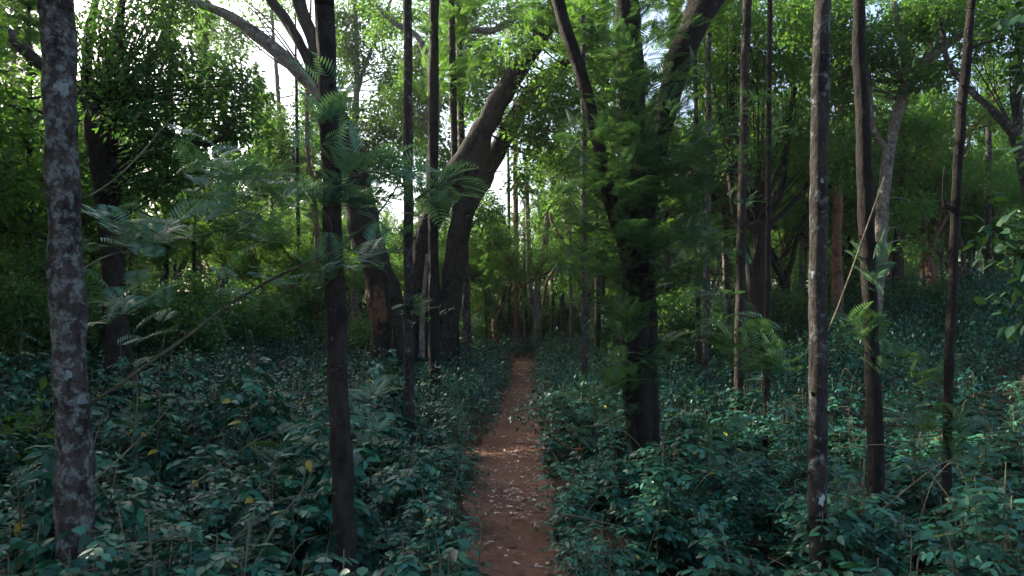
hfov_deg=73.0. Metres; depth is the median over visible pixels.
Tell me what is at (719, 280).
shade tree
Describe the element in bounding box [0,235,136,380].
young tree
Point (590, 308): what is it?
young tree
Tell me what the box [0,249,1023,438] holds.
coffee thicket
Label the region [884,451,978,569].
coffee shrub
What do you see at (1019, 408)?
coffee shrub
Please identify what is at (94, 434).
coffee shrub
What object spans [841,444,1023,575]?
coffee shrub
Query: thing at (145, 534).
coffee shrub
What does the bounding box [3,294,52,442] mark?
coffee shrub
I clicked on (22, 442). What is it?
coffee shrub
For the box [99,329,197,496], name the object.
coffee shrub
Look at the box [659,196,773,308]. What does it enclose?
shade tree
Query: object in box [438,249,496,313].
shade tree
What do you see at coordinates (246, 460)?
coffee shrub
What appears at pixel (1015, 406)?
coffee shrub
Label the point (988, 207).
silver oak
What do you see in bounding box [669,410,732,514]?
coffee shrub
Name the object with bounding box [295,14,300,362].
silver oak
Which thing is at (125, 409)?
silver oak seedling
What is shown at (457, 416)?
coffee shrub
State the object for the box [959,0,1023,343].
broadleaf sapling
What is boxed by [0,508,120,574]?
coffee shrub
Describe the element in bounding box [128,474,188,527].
coffee shrub
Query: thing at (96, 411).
coffee shrub
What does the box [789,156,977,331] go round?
shade tree
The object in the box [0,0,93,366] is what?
silver oak
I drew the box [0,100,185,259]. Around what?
shade tree
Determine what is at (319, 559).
coffee shrub
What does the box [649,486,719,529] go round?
coffee shrub
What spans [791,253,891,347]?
young tree
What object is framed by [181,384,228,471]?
coffee shrub
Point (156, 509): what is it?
coffee shrub
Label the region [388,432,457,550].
coffee shrub
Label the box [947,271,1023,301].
young tree
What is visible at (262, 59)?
sky
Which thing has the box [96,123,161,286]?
silver oak
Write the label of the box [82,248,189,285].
shade tree
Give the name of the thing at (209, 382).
coffee shrub
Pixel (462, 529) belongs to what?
coffee shrub
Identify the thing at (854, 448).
coffee shrub
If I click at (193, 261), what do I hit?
silver oak
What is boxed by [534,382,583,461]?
coffee shrub
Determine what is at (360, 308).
shade tree
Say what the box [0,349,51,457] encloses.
coffee shrub
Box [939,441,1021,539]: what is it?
coffee shrub
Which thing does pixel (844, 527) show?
coffee shrub
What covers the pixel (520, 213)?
woods
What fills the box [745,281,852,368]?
thicket
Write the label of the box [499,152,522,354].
shade tree
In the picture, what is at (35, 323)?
young tree
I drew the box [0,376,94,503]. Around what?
shrub
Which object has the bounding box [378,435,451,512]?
coffee shrub
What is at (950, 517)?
coffee shrub
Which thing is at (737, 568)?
coffee shrub
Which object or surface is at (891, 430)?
coffee shrub
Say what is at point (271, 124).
silver oak
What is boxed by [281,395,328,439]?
coffee shrub
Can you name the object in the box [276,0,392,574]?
silver oak
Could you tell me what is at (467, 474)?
coffee shrub
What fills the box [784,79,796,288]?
silver oak
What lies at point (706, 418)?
coffee shrub
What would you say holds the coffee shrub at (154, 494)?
on the ground
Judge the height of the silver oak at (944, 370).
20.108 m
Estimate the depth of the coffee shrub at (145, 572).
4.72 m
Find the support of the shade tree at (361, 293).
on the ground
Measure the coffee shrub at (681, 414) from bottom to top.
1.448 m
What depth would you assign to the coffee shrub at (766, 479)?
8.30 m
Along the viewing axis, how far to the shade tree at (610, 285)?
37.95 m
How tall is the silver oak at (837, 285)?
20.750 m
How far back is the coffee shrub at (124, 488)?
8.26 m
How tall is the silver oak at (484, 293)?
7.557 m
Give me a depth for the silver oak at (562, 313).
49.74 m
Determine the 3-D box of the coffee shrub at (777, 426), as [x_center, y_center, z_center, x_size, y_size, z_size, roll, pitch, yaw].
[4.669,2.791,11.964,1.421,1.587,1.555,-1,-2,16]
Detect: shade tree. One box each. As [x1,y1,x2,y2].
[0,0,147,239]
[0,0,175,226]
[0,0,281,416]
[0,21,53,458]
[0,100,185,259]
[0,104,196,353]
[0,115,96,261]
[0,135,17,167]
[0,229,45,260]
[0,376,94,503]
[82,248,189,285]
[123,139,304,344]
[146,202,247,283]
[175,0,322,286]
[175,199,322,358]
[236,199,362,287]
[236,218,347,285]
[259,220,363,297]
[312,0,427,325]
[322,238,471,301]
[342,220,366,319]
[343,223,474,299]
[344,216,395,315]
[346,226,414,303]
[348,209,402,306]
[355,0,532,195]
[438,198,558,353]
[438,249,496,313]
[469,216,578,352]
[469,222,521,340]
[470,188,508,340]
[472,221,572,329]
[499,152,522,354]
[503,100,526,357]
[510,147,567,358]
[539,68,808,263]
[539,225,703,342]
[541,145,594,342]
[550,234,558,350]
[574,153,717,356]
[600,235,716,298]
[658,94,945,366]
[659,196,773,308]
[660,0,834,388]
[675,233,750,306]
[691,254,753,294]
[711,58,996,340]
[716,117,875,310]
[748,228,808,285]
[765,0,1016,400]
[773,234,891,279]
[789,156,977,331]
[830,46,1023,340]
[844,127,1023,285]
[855,244,917,272]
[856,126,1022,332]
[904,248,982,281]
[906,0,1023,214]
[939,217,1023,280]
[960,256,998,279]
[968,122,1023,337]
[994,159,1023,260]
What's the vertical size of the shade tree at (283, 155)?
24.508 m
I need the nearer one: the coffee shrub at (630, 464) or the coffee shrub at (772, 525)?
the coffee shrub at (772, 525)
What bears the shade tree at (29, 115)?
on the ground
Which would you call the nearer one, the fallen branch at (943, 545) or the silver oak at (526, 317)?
the fallen branch at (943, 545)
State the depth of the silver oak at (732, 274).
67.86 m
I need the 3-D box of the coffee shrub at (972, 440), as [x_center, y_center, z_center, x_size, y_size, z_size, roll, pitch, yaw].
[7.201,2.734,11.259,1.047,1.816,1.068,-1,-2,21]
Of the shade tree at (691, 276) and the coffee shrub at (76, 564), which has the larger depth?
the shade tree at (691, 276)
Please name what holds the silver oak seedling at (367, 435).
on the ground
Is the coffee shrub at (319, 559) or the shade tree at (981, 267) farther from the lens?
the shade tree at (981, 267)
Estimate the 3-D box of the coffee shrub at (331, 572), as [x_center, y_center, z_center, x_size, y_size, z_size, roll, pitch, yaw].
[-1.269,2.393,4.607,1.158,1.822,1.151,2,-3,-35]
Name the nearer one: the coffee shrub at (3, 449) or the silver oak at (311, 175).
the coffee shrub at (3, 449)
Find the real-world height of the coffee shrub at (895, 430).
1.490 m
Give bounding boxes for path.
[453,355,581,575]
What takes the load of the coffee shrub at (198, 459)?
on the ground
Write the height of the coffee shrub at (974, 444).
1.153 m
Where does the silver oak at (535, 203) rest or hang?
on the ground
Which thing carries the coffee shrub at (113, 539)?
on the ground
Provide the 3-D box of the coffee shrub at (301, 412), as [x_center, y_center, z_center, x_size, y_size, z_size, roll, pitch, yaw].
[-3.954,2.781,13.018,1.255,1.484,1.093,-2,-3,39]
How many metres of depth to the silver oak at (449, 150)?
66.27 m
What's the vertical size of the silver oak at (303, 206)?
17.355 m
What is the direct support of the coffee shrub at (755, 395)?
on the ground
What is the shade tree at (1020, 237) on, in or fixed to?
on the ground
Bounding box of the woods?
[135,149,1017,301]
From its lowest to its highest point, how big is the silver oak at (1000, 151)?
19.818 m
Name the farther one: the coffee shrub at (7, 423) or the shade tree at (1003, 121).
the shade tree at (1003, 121)
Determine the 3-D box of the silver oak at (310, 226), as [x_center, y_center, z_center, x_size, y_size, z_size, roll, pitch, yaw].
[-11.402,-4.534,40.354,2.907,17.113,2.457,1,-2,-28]
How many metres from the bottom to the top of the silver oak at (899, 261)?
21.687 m
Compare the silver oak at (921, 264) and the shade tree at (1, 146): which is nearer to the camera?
the shade tree at (1, 146)
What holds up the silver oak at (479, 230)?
on the ground
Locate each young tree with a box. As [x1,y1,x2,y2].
[0,230,46,366]
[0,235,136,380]
[0,254,131,391]
[87,265,240,384]
[170,274,299,364]
[202,265,257,304]
[224,276,286,305]
[243,292,312,372]
[254,272,349,363]
[347,307,371,368]
[459,312,499,364]
[460,287,511,327]
[481,297,530,339]
[505,285,581,337]
[507,282,554,320]
[541,272,581,335]
[548,304,581,332]
[558,291,581,340]
[578,304,662,363]
[581,286,679,342]
[608,278,734,375]
[680,301,749,359]
[718,279,748,304]
[722,297,751,318]
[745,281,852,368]
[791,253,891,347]
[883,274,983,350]
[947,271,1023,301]
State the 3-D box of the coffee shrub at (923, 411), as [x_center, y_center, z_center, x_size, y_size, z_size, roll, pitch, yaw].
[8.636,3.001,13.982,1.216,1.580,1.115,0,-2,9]
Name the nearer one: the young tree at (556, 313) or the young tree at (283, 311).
the young tree at (283, 311)
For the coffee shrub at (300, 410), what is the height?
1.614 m
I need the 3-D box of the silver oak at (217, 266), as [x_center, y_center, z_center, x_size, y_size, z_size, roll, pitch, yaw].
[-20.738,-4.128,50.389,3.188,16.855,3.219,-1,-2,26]
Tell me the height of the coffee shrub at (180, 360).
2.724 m
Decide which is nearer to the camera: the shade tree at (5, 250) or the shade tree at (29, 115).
the shade tree at (29, 115)
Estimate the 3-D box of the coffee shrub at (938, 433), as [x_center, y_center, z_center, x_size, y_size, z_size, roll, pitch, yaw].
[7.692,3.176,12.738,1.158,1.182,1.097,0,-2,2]
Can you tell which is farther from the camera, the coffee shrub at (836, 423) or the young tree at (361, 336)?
the young tree at (361, 336)
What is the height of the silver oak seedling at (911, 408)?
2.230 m
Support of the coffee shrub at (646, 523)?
on the ground
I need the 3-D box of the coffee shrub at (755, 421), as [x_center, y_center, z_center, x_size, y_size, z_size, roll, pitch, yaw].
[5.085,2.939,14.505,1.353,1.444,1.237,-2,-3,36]
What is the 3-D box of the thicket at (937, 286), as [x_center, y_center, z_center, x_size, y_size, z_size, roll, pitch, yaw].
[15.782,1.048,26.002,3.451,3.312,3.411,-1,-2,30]
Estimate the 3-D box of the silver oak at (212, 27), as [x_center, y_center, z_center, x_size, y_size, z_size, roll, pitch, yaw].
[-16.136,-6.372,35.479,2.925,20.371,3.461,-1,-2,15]
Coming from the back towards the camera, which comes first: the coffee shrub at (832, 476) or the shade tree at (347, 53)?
the shade tree at (347, 53)
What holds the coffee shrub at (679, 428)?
on the ground
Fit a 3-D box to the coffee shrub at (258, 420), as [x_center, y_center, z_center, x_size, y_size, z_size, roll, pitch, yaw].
[-3.646,2.177,10.110,1.320,3.115,1.294,2,-3,-41]
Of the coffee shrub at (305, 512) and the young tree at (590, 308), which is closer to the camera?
the coffee shrub at (305, 512)
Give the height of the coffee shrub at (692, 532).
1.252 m
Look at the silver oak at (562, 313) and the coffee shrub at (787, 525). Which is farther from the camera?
the silver oak at (562, 313)
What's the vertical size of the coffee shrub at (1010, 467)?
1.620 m
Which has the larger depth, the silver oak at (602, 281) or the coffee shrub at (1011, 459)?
the silver oak at (602, 281)
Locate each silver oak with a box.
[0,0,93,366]
[0,2,45,252]
[37,0,502,575]
[82,226,95,265]
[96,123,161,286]
[120,130,142,268]
[131,21,189,347]
[146,171,177,291]
[155,62,192,285]
[168,0,227,294]
[172,14,216,269]
[172,96,216,292]
[207,60,242,299]
[207,123,244,297]
[237,63,278,294]
[239,75,275,215]
[251,93,294,291]
[269,99,295,212]
[274,129,293,213]
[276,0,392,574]
[292,87,322,286]
[294,173,308,218]
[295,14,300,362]
[304,115,322,208]
[305,0,320,348]
[309,75,350,321]
[339,90,351,249]
[367,0,434,462]
[395,58,446,239]
[412,0,502,390]
[412,0,510,379]
[413,0,496,433]
[413,163,424,223]
[438,148,450,281]
[449,91,474,314]
[467,0,603,413]
[470,197,486,312]
[474,226,498,362]
[510,199,532,356]
[510,216,520,251]
[522,68,566,338]
[523,155,527,353]
[529,160,547,245]
[533,211,542,289]
[538,0,578,343]
[543,0,617,382]
[543,0,753,503]
[555,243,557,332]
[559,106,599,339]
[567,0,617,348]
[568,93,572,361]
[599,51,617,340]
[613,0,742,403]
[641,0,703,370]
[654,0,772,417]
[676,0,884,575]
[686,63,714,291]
[692,26,752,379]
[712,14,736,316]
[718,0,765,433]
[729,185,735,289]
[731,0,798,461]
[738,0,783,194]
[752,72,785,298]
[766,0,831,359]
[771,91,798,286]
[774,4,832,352]
[784,0,890,373]
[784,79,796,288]
[796,0,854,123]
[827,0,899,561]
[872,0,978,350]
[873,68,911,280]
[879,0,1010,567]
[883,0,966,286]
[898,1,965,243]
[910,258,945,275]
[911,221,946,273]
[929,55,966,287]
[942,0,1013,335]
[964,81,1015,281]
[968,94,991,273]
[991,114,1023,276]
[993,91,1007,322]
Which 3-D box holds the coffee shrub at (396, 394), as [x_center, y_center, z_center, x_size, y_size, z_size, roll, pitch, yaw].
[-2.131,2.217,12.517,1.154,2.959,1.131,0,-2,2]
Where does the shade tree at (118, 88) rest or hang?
on the ground
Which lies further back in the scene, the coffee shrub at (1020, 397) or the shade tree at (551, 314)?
the shade tree at (551, 314)
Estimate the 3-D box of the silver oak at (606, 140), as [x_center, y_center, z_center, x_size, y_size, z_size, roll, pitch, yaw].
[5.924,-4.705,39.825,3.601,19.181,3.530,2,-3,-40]
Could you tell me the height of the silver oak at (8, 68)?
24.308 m
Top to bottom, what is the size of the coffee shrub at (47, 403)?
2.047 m
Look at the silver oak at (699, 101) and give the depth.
52.92 m
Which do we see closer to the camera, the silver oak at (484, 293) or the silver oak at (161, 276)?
the silver oak at (484, 293)
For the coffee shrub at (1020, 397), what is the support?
on the ground
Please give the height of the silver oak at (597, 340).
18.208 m
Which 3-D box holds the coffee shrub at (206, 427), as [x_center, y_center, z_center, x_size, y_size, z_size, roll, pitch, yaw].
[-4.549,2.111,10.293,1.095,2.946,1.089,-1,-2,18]
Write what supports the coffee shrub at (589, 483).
on the ground
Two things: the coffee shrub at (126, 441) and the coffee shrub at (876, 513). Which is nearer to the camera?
the coffee shrub at (876, 513)
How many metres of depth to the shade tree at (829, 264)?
55.83 m
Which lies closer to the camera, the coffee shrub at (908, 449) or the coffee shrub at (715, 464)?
the coffee shrub at (715, 464)
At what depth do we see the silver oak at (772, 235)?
46.62 m
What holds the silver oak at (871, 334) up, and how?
on the ground
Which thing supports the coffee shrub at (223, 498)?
on the ground
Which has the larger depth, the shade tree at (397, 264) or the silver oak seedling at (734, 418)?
the shade tree at (397, 264)
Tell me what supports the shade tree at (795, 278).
on the ground
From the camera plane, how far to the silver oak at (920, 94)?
32.97 m
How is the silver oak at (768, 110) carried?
on the ground
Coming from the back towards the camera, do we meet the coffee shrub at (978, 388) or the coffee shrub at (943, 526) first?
the coffee shrub at (978, 388)
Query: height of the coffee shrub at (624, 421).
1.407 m
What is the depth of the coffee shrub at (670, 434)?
11.54 m
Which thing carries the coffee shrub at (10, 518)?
on the ground
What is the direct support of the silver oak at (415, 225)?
on the ground
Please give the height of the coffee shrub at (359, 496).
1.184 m
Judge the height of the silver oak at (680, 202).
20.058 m
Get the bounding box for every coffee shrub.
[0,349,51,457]
[0,350,13,397]
[0,388,39,482]
[0,394,22,450]
[0,402,166,575]
[0,411,53,537]
[0,426,145,575]
[0,430,24,537]
[0,472,169,575]
[0,483,23,536]
[0,488,43,568]
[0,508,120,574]
[0,519,44,575]
[1,390,30,454]
[2,444,53,516]
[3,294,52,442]
[7,403,53,459]
[11,388,99,461]
[27,489,189,575]
[27,493,333,575]
[28,521,150,575]
[30,354,52,439]
[41,399,113,484]
[42,393,117,459]
[44,383,124,482]
[47,385,123,452]
[89,356,128,438]
[93,404,139,489]
[95,458,140,548]
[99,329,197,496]
[101,371,192,526]
[102,345,149,434]
[102,529,177,575]
[103,447,189,548]
[105,524,189,565]
[117,394,157,465]
[117,497,203,574]
[123,529,245,575]
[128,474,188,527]
[131,478,250,575]
[136,388,225,496]
[142,350,197,442]
[148,386,201,487]
[154,404,201,461]
[166,346,208,410]
[166,367,258,494]
[166,424,258,555]
[168,333,242,511]
[168,504,293,575]
[175,456,295,575]
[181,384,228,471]
[183,406,249,483]
[187,361,225,432]
[193,437,251,522]
[206,428,317,575]
[208,434,276,541]
[215,386,247,440]
[216,330,298,514]
[220,373,301,471]
[222,483,334,575]
[232,363,300,439]
[251,410,350,533]
[253,377,365,537]
[264,388,291,406]
[274,535,357,575]
[275,412,375,572]
[276,388,359,445]
[277,371,389,575]
[277,452,356,545]
[280,348,326,435]
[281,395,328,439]
[286,398,320,440]
[289,399,329,456]
[301,346,386,496]
[306,530,349,575]
[309,367,379,451]
[316,517,428,575]
[336,566,370,575]
[351,369,410,495]
[353,356,401,452]
[355,393,420,495]
[356,442,375,500]
[357,466,412,527]
[359,433,445,575]
[364,328,423,465]
[368,559,397,575]
[372,530,487,575]
[377,442,489,575]
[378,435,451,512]
[378,487,484,573]
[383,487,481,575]
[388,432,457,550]
[390,403,421,446]
[390,438,462,505]
[400,413,446,477]
[417,398,468,449]
[418,415,454,473]
[420,431,496,526]
[422,397,485,460]
[425,402,496,494]
[433,443,480,478]
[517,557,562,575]
[521,448,599,541]
[531,429,576,476]
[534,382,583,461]
[539,479,614,563]
[547,400,597,463]
[547,524,613,575]
[556,512,645,575]
[557,446,608,499]
[557,475,608,518]
[565,396,621,466]
[577,511,665,575]
[580,447,650,537]
[584,467,631,516]
[585,434,631,483]
[589,409,659,471]
[592,425,725,563]
[597,385,628,451]
[609,404,663,464]
[613,455,661,507]
[616,471,696,575]
[618,452,735,573]
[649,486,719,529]
[654,441,664,472]
[656,388,722,497]
[656,410,699,461]
[656,415,693,488]
[659,404,702,454]
[659,495,740,575]
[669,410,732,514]
[672,412,770,564]
[672,453,807,559]
[674,443,749,541]
[676,523,807,575]
[687,405,725,437]
[701,407,772,500]
[710,400,775,490]
[713,439,775,532]
[720,352,780,459]
[720,398,779,452]
[732,481,828,574]
[744,379,806,475]
[746,486,834,567]
[750,406,808,488]
[753,496,857,575]
[757,395,864,510]
[764,445,837,521]
[765,417,833,504]
[770,413,913,575]
[775,388,833,469]
[781,498,913,574]
[786,478,910,572]
[794,455,895,512]
[799,408,864,467]
[800,404,862,462]
[804,471,947,575]
[822,487,908,575]
[827,368,865,461]
[827,464,916,516]
[827,482,906,575]
[828,408,897,490]
[828,430,886,488]
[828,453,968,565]
[832,531,918,575]
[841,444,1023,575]
[853,432,904,479]
[855,442,893,463]
[862,402,918,455]
[884,422,916,454]
[884,427,941,473]
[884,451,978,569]
[884,473,935,536]
[885,433,1017,571]
[885,442,939,500]
[885,445,964,519]
[885,531,1023,575]
[904,397,957,461]
[904,430,941,454]
[906,462,1023,575]
[912,372,968,433]
[915,490,1016,573]
[916,433,978,515]
[920,400,984,495]
[921,477,1023,575]
[934,428,1023,521]
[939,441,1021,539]
[953,371,1009,437]
[956,411,1023,542]
[960,401,1019,469]
[965,437,999,473]
[970,414,1023,531]
[979,411,1023,461]
[982,391,1023,435]
[987,378,1023,439]
[992,472,1023,541]
[1001,395,1023,435]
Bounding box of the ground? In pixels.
[0,314,1023,575]
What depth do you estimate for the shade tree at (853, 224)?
31.70 m
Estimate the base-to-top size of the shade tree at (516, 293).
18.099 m
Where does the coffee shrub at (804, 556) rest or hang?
on the ground
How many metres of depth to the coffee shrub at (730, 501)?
8.03 m
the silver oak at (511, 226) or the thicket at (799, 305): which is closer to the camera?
the thicket at (799, 305)
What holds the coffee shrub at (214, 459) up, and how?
on the ground
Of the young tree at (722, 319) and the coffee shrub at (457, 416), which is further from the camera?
the young tree at (722, 319)
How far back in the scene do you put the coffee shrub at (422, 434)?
12.46 m
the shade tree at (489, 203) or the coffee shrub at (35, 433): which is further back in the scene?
the shade tree at (489, 203)
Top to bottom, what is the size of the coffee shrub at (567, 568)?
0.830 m
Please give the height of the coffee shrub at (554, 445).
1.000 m
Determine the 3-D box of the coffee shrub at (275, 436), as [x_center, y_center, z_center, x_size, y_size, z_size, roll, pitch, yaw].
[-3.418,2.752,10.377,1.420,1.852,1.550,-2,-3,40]
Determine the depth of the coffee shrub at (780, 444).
11.04 m
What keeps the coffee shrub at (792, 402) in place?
on the ground
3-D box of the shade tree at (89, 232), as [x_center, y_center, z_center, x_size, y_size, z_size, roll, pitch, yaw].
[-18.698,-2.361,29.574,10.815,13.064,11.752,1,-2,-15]
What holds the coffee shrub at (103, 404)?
on the ground
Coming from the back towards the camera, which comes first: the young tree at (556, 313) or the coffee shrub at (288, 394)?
the young tree at (556, 313)
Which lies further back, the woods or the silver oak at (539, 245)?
the woods
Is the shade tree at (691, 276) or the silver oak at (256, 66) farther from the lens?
the shade tree at (691, 276)
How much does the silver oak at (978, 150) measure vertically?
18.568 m
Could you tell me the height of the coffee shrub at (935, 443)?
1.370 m
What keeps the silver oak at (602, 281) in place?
on the ground
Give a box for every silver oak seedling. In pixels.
[107,350,169,490]
[246,422,303,533]
[351,378,402,541]
[565,383,624,521]
[691,416,760,514]
[882,393,954,568]
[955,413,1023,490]
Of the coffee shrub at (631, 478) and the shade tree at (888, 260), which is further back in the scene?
the shade tree at (888, 260)
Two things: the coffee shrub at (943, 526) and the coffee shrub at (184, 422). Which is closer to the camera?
the coffee shrub at (943, 526)
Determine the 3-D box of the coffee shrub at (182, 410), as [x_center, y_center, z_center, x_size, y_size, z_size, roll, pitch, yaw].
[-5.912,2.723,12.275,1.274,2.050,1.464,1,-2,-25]
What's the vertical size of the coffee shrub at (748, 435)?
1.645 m
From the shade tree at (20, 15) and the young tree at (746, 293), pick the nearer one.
the shade tree at (20, 15)
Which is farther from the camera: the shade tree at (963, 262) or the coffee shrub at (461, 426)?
the shade tree at (963, 262)
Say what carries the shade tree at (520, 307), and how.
on the ground
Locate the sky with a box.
[1,0,1023,299]
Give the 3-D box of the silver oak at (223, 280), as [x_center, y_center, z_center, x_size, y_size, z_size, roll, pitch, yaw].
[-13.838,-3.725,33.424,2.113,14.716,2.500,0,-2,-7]
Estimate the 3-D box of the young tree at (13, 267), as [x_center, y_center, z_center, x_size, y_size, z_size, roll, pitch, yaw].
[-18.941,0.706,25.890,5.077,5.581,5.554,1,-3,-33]
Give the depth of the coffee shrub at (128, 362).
14.71 m
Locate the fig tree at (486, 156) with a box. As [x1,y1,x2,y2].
[146,0,616,384]
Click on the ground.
(474, 442)
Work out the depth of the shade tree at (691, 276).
50.52 m
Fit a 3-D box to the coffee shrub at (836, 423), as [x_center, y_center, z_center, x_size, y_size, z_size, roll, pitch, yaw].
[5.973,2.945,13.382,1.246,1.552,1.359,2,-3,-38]
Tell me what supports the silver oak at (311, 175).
on the ground
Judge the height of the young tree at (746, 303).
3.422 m
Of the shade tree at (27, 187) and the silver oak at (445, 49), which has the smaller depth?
the shade tree at (27, 187)
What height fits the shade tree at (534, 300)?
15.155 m
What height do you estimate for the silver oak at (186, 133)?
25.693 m
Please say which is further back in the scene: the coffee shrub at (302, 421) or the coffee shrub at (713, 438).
the coffee shrub at (713, 438)
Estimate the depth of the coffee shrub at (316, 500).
8.23 m
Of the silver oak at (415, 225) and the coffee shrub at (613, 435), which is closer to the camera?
the coffee shrub at (613, 435)
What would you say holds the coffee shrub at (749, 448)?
on the ground
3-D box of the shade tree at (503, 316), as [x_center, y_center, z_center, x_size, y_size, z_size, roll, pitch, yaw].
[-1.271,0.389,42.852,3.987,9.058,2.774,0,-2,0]
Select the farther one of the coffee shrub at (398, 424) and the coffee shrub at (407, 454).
the coffee shrub at (398, 424)
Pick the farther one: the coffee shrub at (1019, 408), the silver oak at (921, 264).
the silver oak at (921, 264)
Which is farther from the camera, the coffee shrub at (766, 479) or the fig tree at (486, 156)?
the fig tree at (486, 156)
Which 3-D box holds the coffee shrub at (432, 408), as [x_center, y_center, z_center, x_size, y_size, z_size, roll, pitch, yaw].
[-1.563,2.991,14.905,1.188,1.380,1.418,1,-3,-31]
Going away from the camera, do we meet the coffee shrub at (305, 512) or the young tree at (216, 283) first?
the coffee shrub at (305, 512)
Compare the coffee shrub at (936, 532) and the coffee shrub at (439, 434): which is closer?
the coffee shrub at (936, 532)
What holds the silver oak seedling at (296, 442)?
on the ground
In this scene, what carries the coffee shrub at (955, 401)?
on the ground
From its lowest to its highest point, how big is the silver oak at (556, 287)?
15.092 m
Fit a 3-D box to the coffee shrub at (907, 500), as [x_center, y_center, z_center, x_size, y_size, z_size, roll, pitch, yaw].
[5.271,2.711,8.835,1.459,1.762,1.337,0,-2,-12]
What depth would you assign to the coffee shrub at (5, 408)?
10.81 m
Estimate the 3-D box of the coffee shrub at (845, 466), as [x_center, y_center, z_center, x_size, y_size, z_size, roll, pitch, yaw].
[4.587,2.838,8.689,1.506,1.413,1.262,0,-2,-7]
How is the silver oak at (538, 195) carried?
on the ground
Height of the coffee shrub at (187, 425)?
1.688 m
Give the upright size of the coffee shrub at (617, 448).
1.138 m
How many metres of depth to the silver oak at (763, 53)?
40.95 m
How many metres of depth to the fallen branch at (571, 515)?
6.10 m
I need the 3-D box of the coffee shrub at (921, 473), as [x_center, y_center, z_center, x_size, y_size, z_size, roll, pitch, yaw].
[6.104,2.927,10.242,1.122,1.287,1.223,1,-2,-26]
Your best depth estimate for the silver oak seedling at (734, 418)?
9.01 m
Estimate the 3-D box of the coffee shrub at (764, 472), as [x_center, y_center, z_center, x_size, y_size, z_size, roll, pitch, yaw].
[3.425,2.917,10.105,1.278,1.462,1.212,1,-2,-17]
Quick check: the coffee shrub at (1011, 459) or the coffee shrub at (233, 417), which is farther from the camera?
the coffee shrub at (233, 417)
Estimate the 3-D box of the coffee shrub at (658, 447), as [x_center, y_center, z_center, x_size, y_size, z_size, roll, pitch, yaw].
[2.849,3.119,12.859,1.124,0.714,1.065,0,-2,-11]
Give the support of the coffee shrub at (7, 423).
on the ground
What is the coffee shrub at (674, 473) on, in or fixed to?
on the ground
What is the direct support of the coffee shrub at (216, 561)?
on the ground
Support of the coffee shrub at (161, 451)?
on the ground
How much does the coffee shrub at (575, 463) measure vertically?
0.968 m
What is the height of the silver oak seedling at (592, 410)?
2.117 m
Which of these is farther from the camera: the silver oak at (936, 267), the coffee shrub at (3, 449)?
the silver oak at (936, 267)
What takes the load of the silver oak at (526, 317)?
on the ground
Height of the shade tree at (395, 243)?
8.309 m
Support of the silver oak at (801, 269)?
on the ground
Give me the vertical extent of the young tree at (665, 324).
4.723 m
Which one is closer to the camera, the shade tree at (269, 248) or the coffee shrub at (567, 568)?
the coffee shrub at (567, 568)
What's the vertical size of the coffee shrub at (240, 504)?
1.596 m
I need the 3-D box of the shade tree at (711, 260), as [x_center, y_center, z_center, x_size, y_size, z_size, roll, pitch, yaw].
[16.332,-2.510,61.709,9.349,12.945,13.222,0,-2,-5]
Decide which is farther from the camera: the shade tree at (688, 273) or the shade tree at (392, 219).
the shade tree at (392, 219)
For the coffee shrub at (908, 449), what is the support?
on the ground
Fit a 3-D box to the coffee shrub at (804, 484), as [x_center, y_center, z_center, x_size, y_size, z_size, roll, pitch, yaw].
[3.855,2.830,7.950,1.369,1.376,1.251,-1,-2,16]
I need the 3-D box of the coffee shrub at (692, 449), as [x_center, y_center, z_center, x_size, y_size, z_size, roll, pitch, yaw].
[1.730,2.587,8.339,1.715,1.764,1.437,0,-2,3]
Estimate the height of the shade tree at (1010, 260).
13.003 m
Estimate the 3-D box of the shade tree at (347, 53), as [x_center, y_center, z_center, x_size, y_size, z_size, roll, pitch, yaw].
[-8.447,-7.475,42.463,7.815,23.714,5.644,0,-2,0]
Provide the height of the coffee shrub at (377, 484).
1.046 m
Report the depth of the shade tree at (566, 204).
30.77 m
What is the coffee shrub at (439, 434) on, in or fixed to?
on the ground
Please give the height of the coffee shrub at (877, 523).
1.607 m
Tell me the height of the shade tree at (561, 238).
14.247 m
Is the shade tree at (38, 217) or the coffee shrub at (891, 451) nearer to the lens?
the coffee shrub at (891, 451)
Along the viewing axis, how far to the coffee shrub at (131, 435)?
13.45 m
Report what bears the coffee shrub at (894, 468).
on the ground
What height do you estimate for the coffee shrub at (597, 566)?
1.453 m
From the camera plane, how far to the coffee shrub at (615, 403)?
14.53 m
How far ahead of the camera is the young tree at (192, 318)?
19.41 m
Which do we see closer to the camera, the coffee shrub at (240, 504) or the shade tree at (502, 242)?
the coffee shrub at (240, 504)
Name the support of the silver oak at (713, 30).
on the ground
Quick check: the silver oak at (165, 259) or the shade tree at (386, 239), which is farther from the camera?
the shade tree at (386, 239)
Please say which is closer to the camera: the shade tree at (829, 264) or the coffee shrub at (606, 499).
the coffee shrub at (606, 499)
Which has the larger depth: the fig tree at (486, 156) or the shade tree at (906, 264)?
the shade tree at (906, 264)
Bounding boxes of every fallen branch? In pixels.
[186,423,277,489]
[254,453,313,563]
[558,490,626,527]
[883,452,969,508]
[933,511,992,552]
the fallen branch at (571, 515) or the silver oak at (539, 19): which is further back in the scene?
the silver oak at (539, 19)
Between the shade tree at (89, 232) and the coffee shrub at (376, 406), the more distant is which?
the shade tree at (89, 232)
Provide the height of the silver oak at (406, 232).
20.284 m

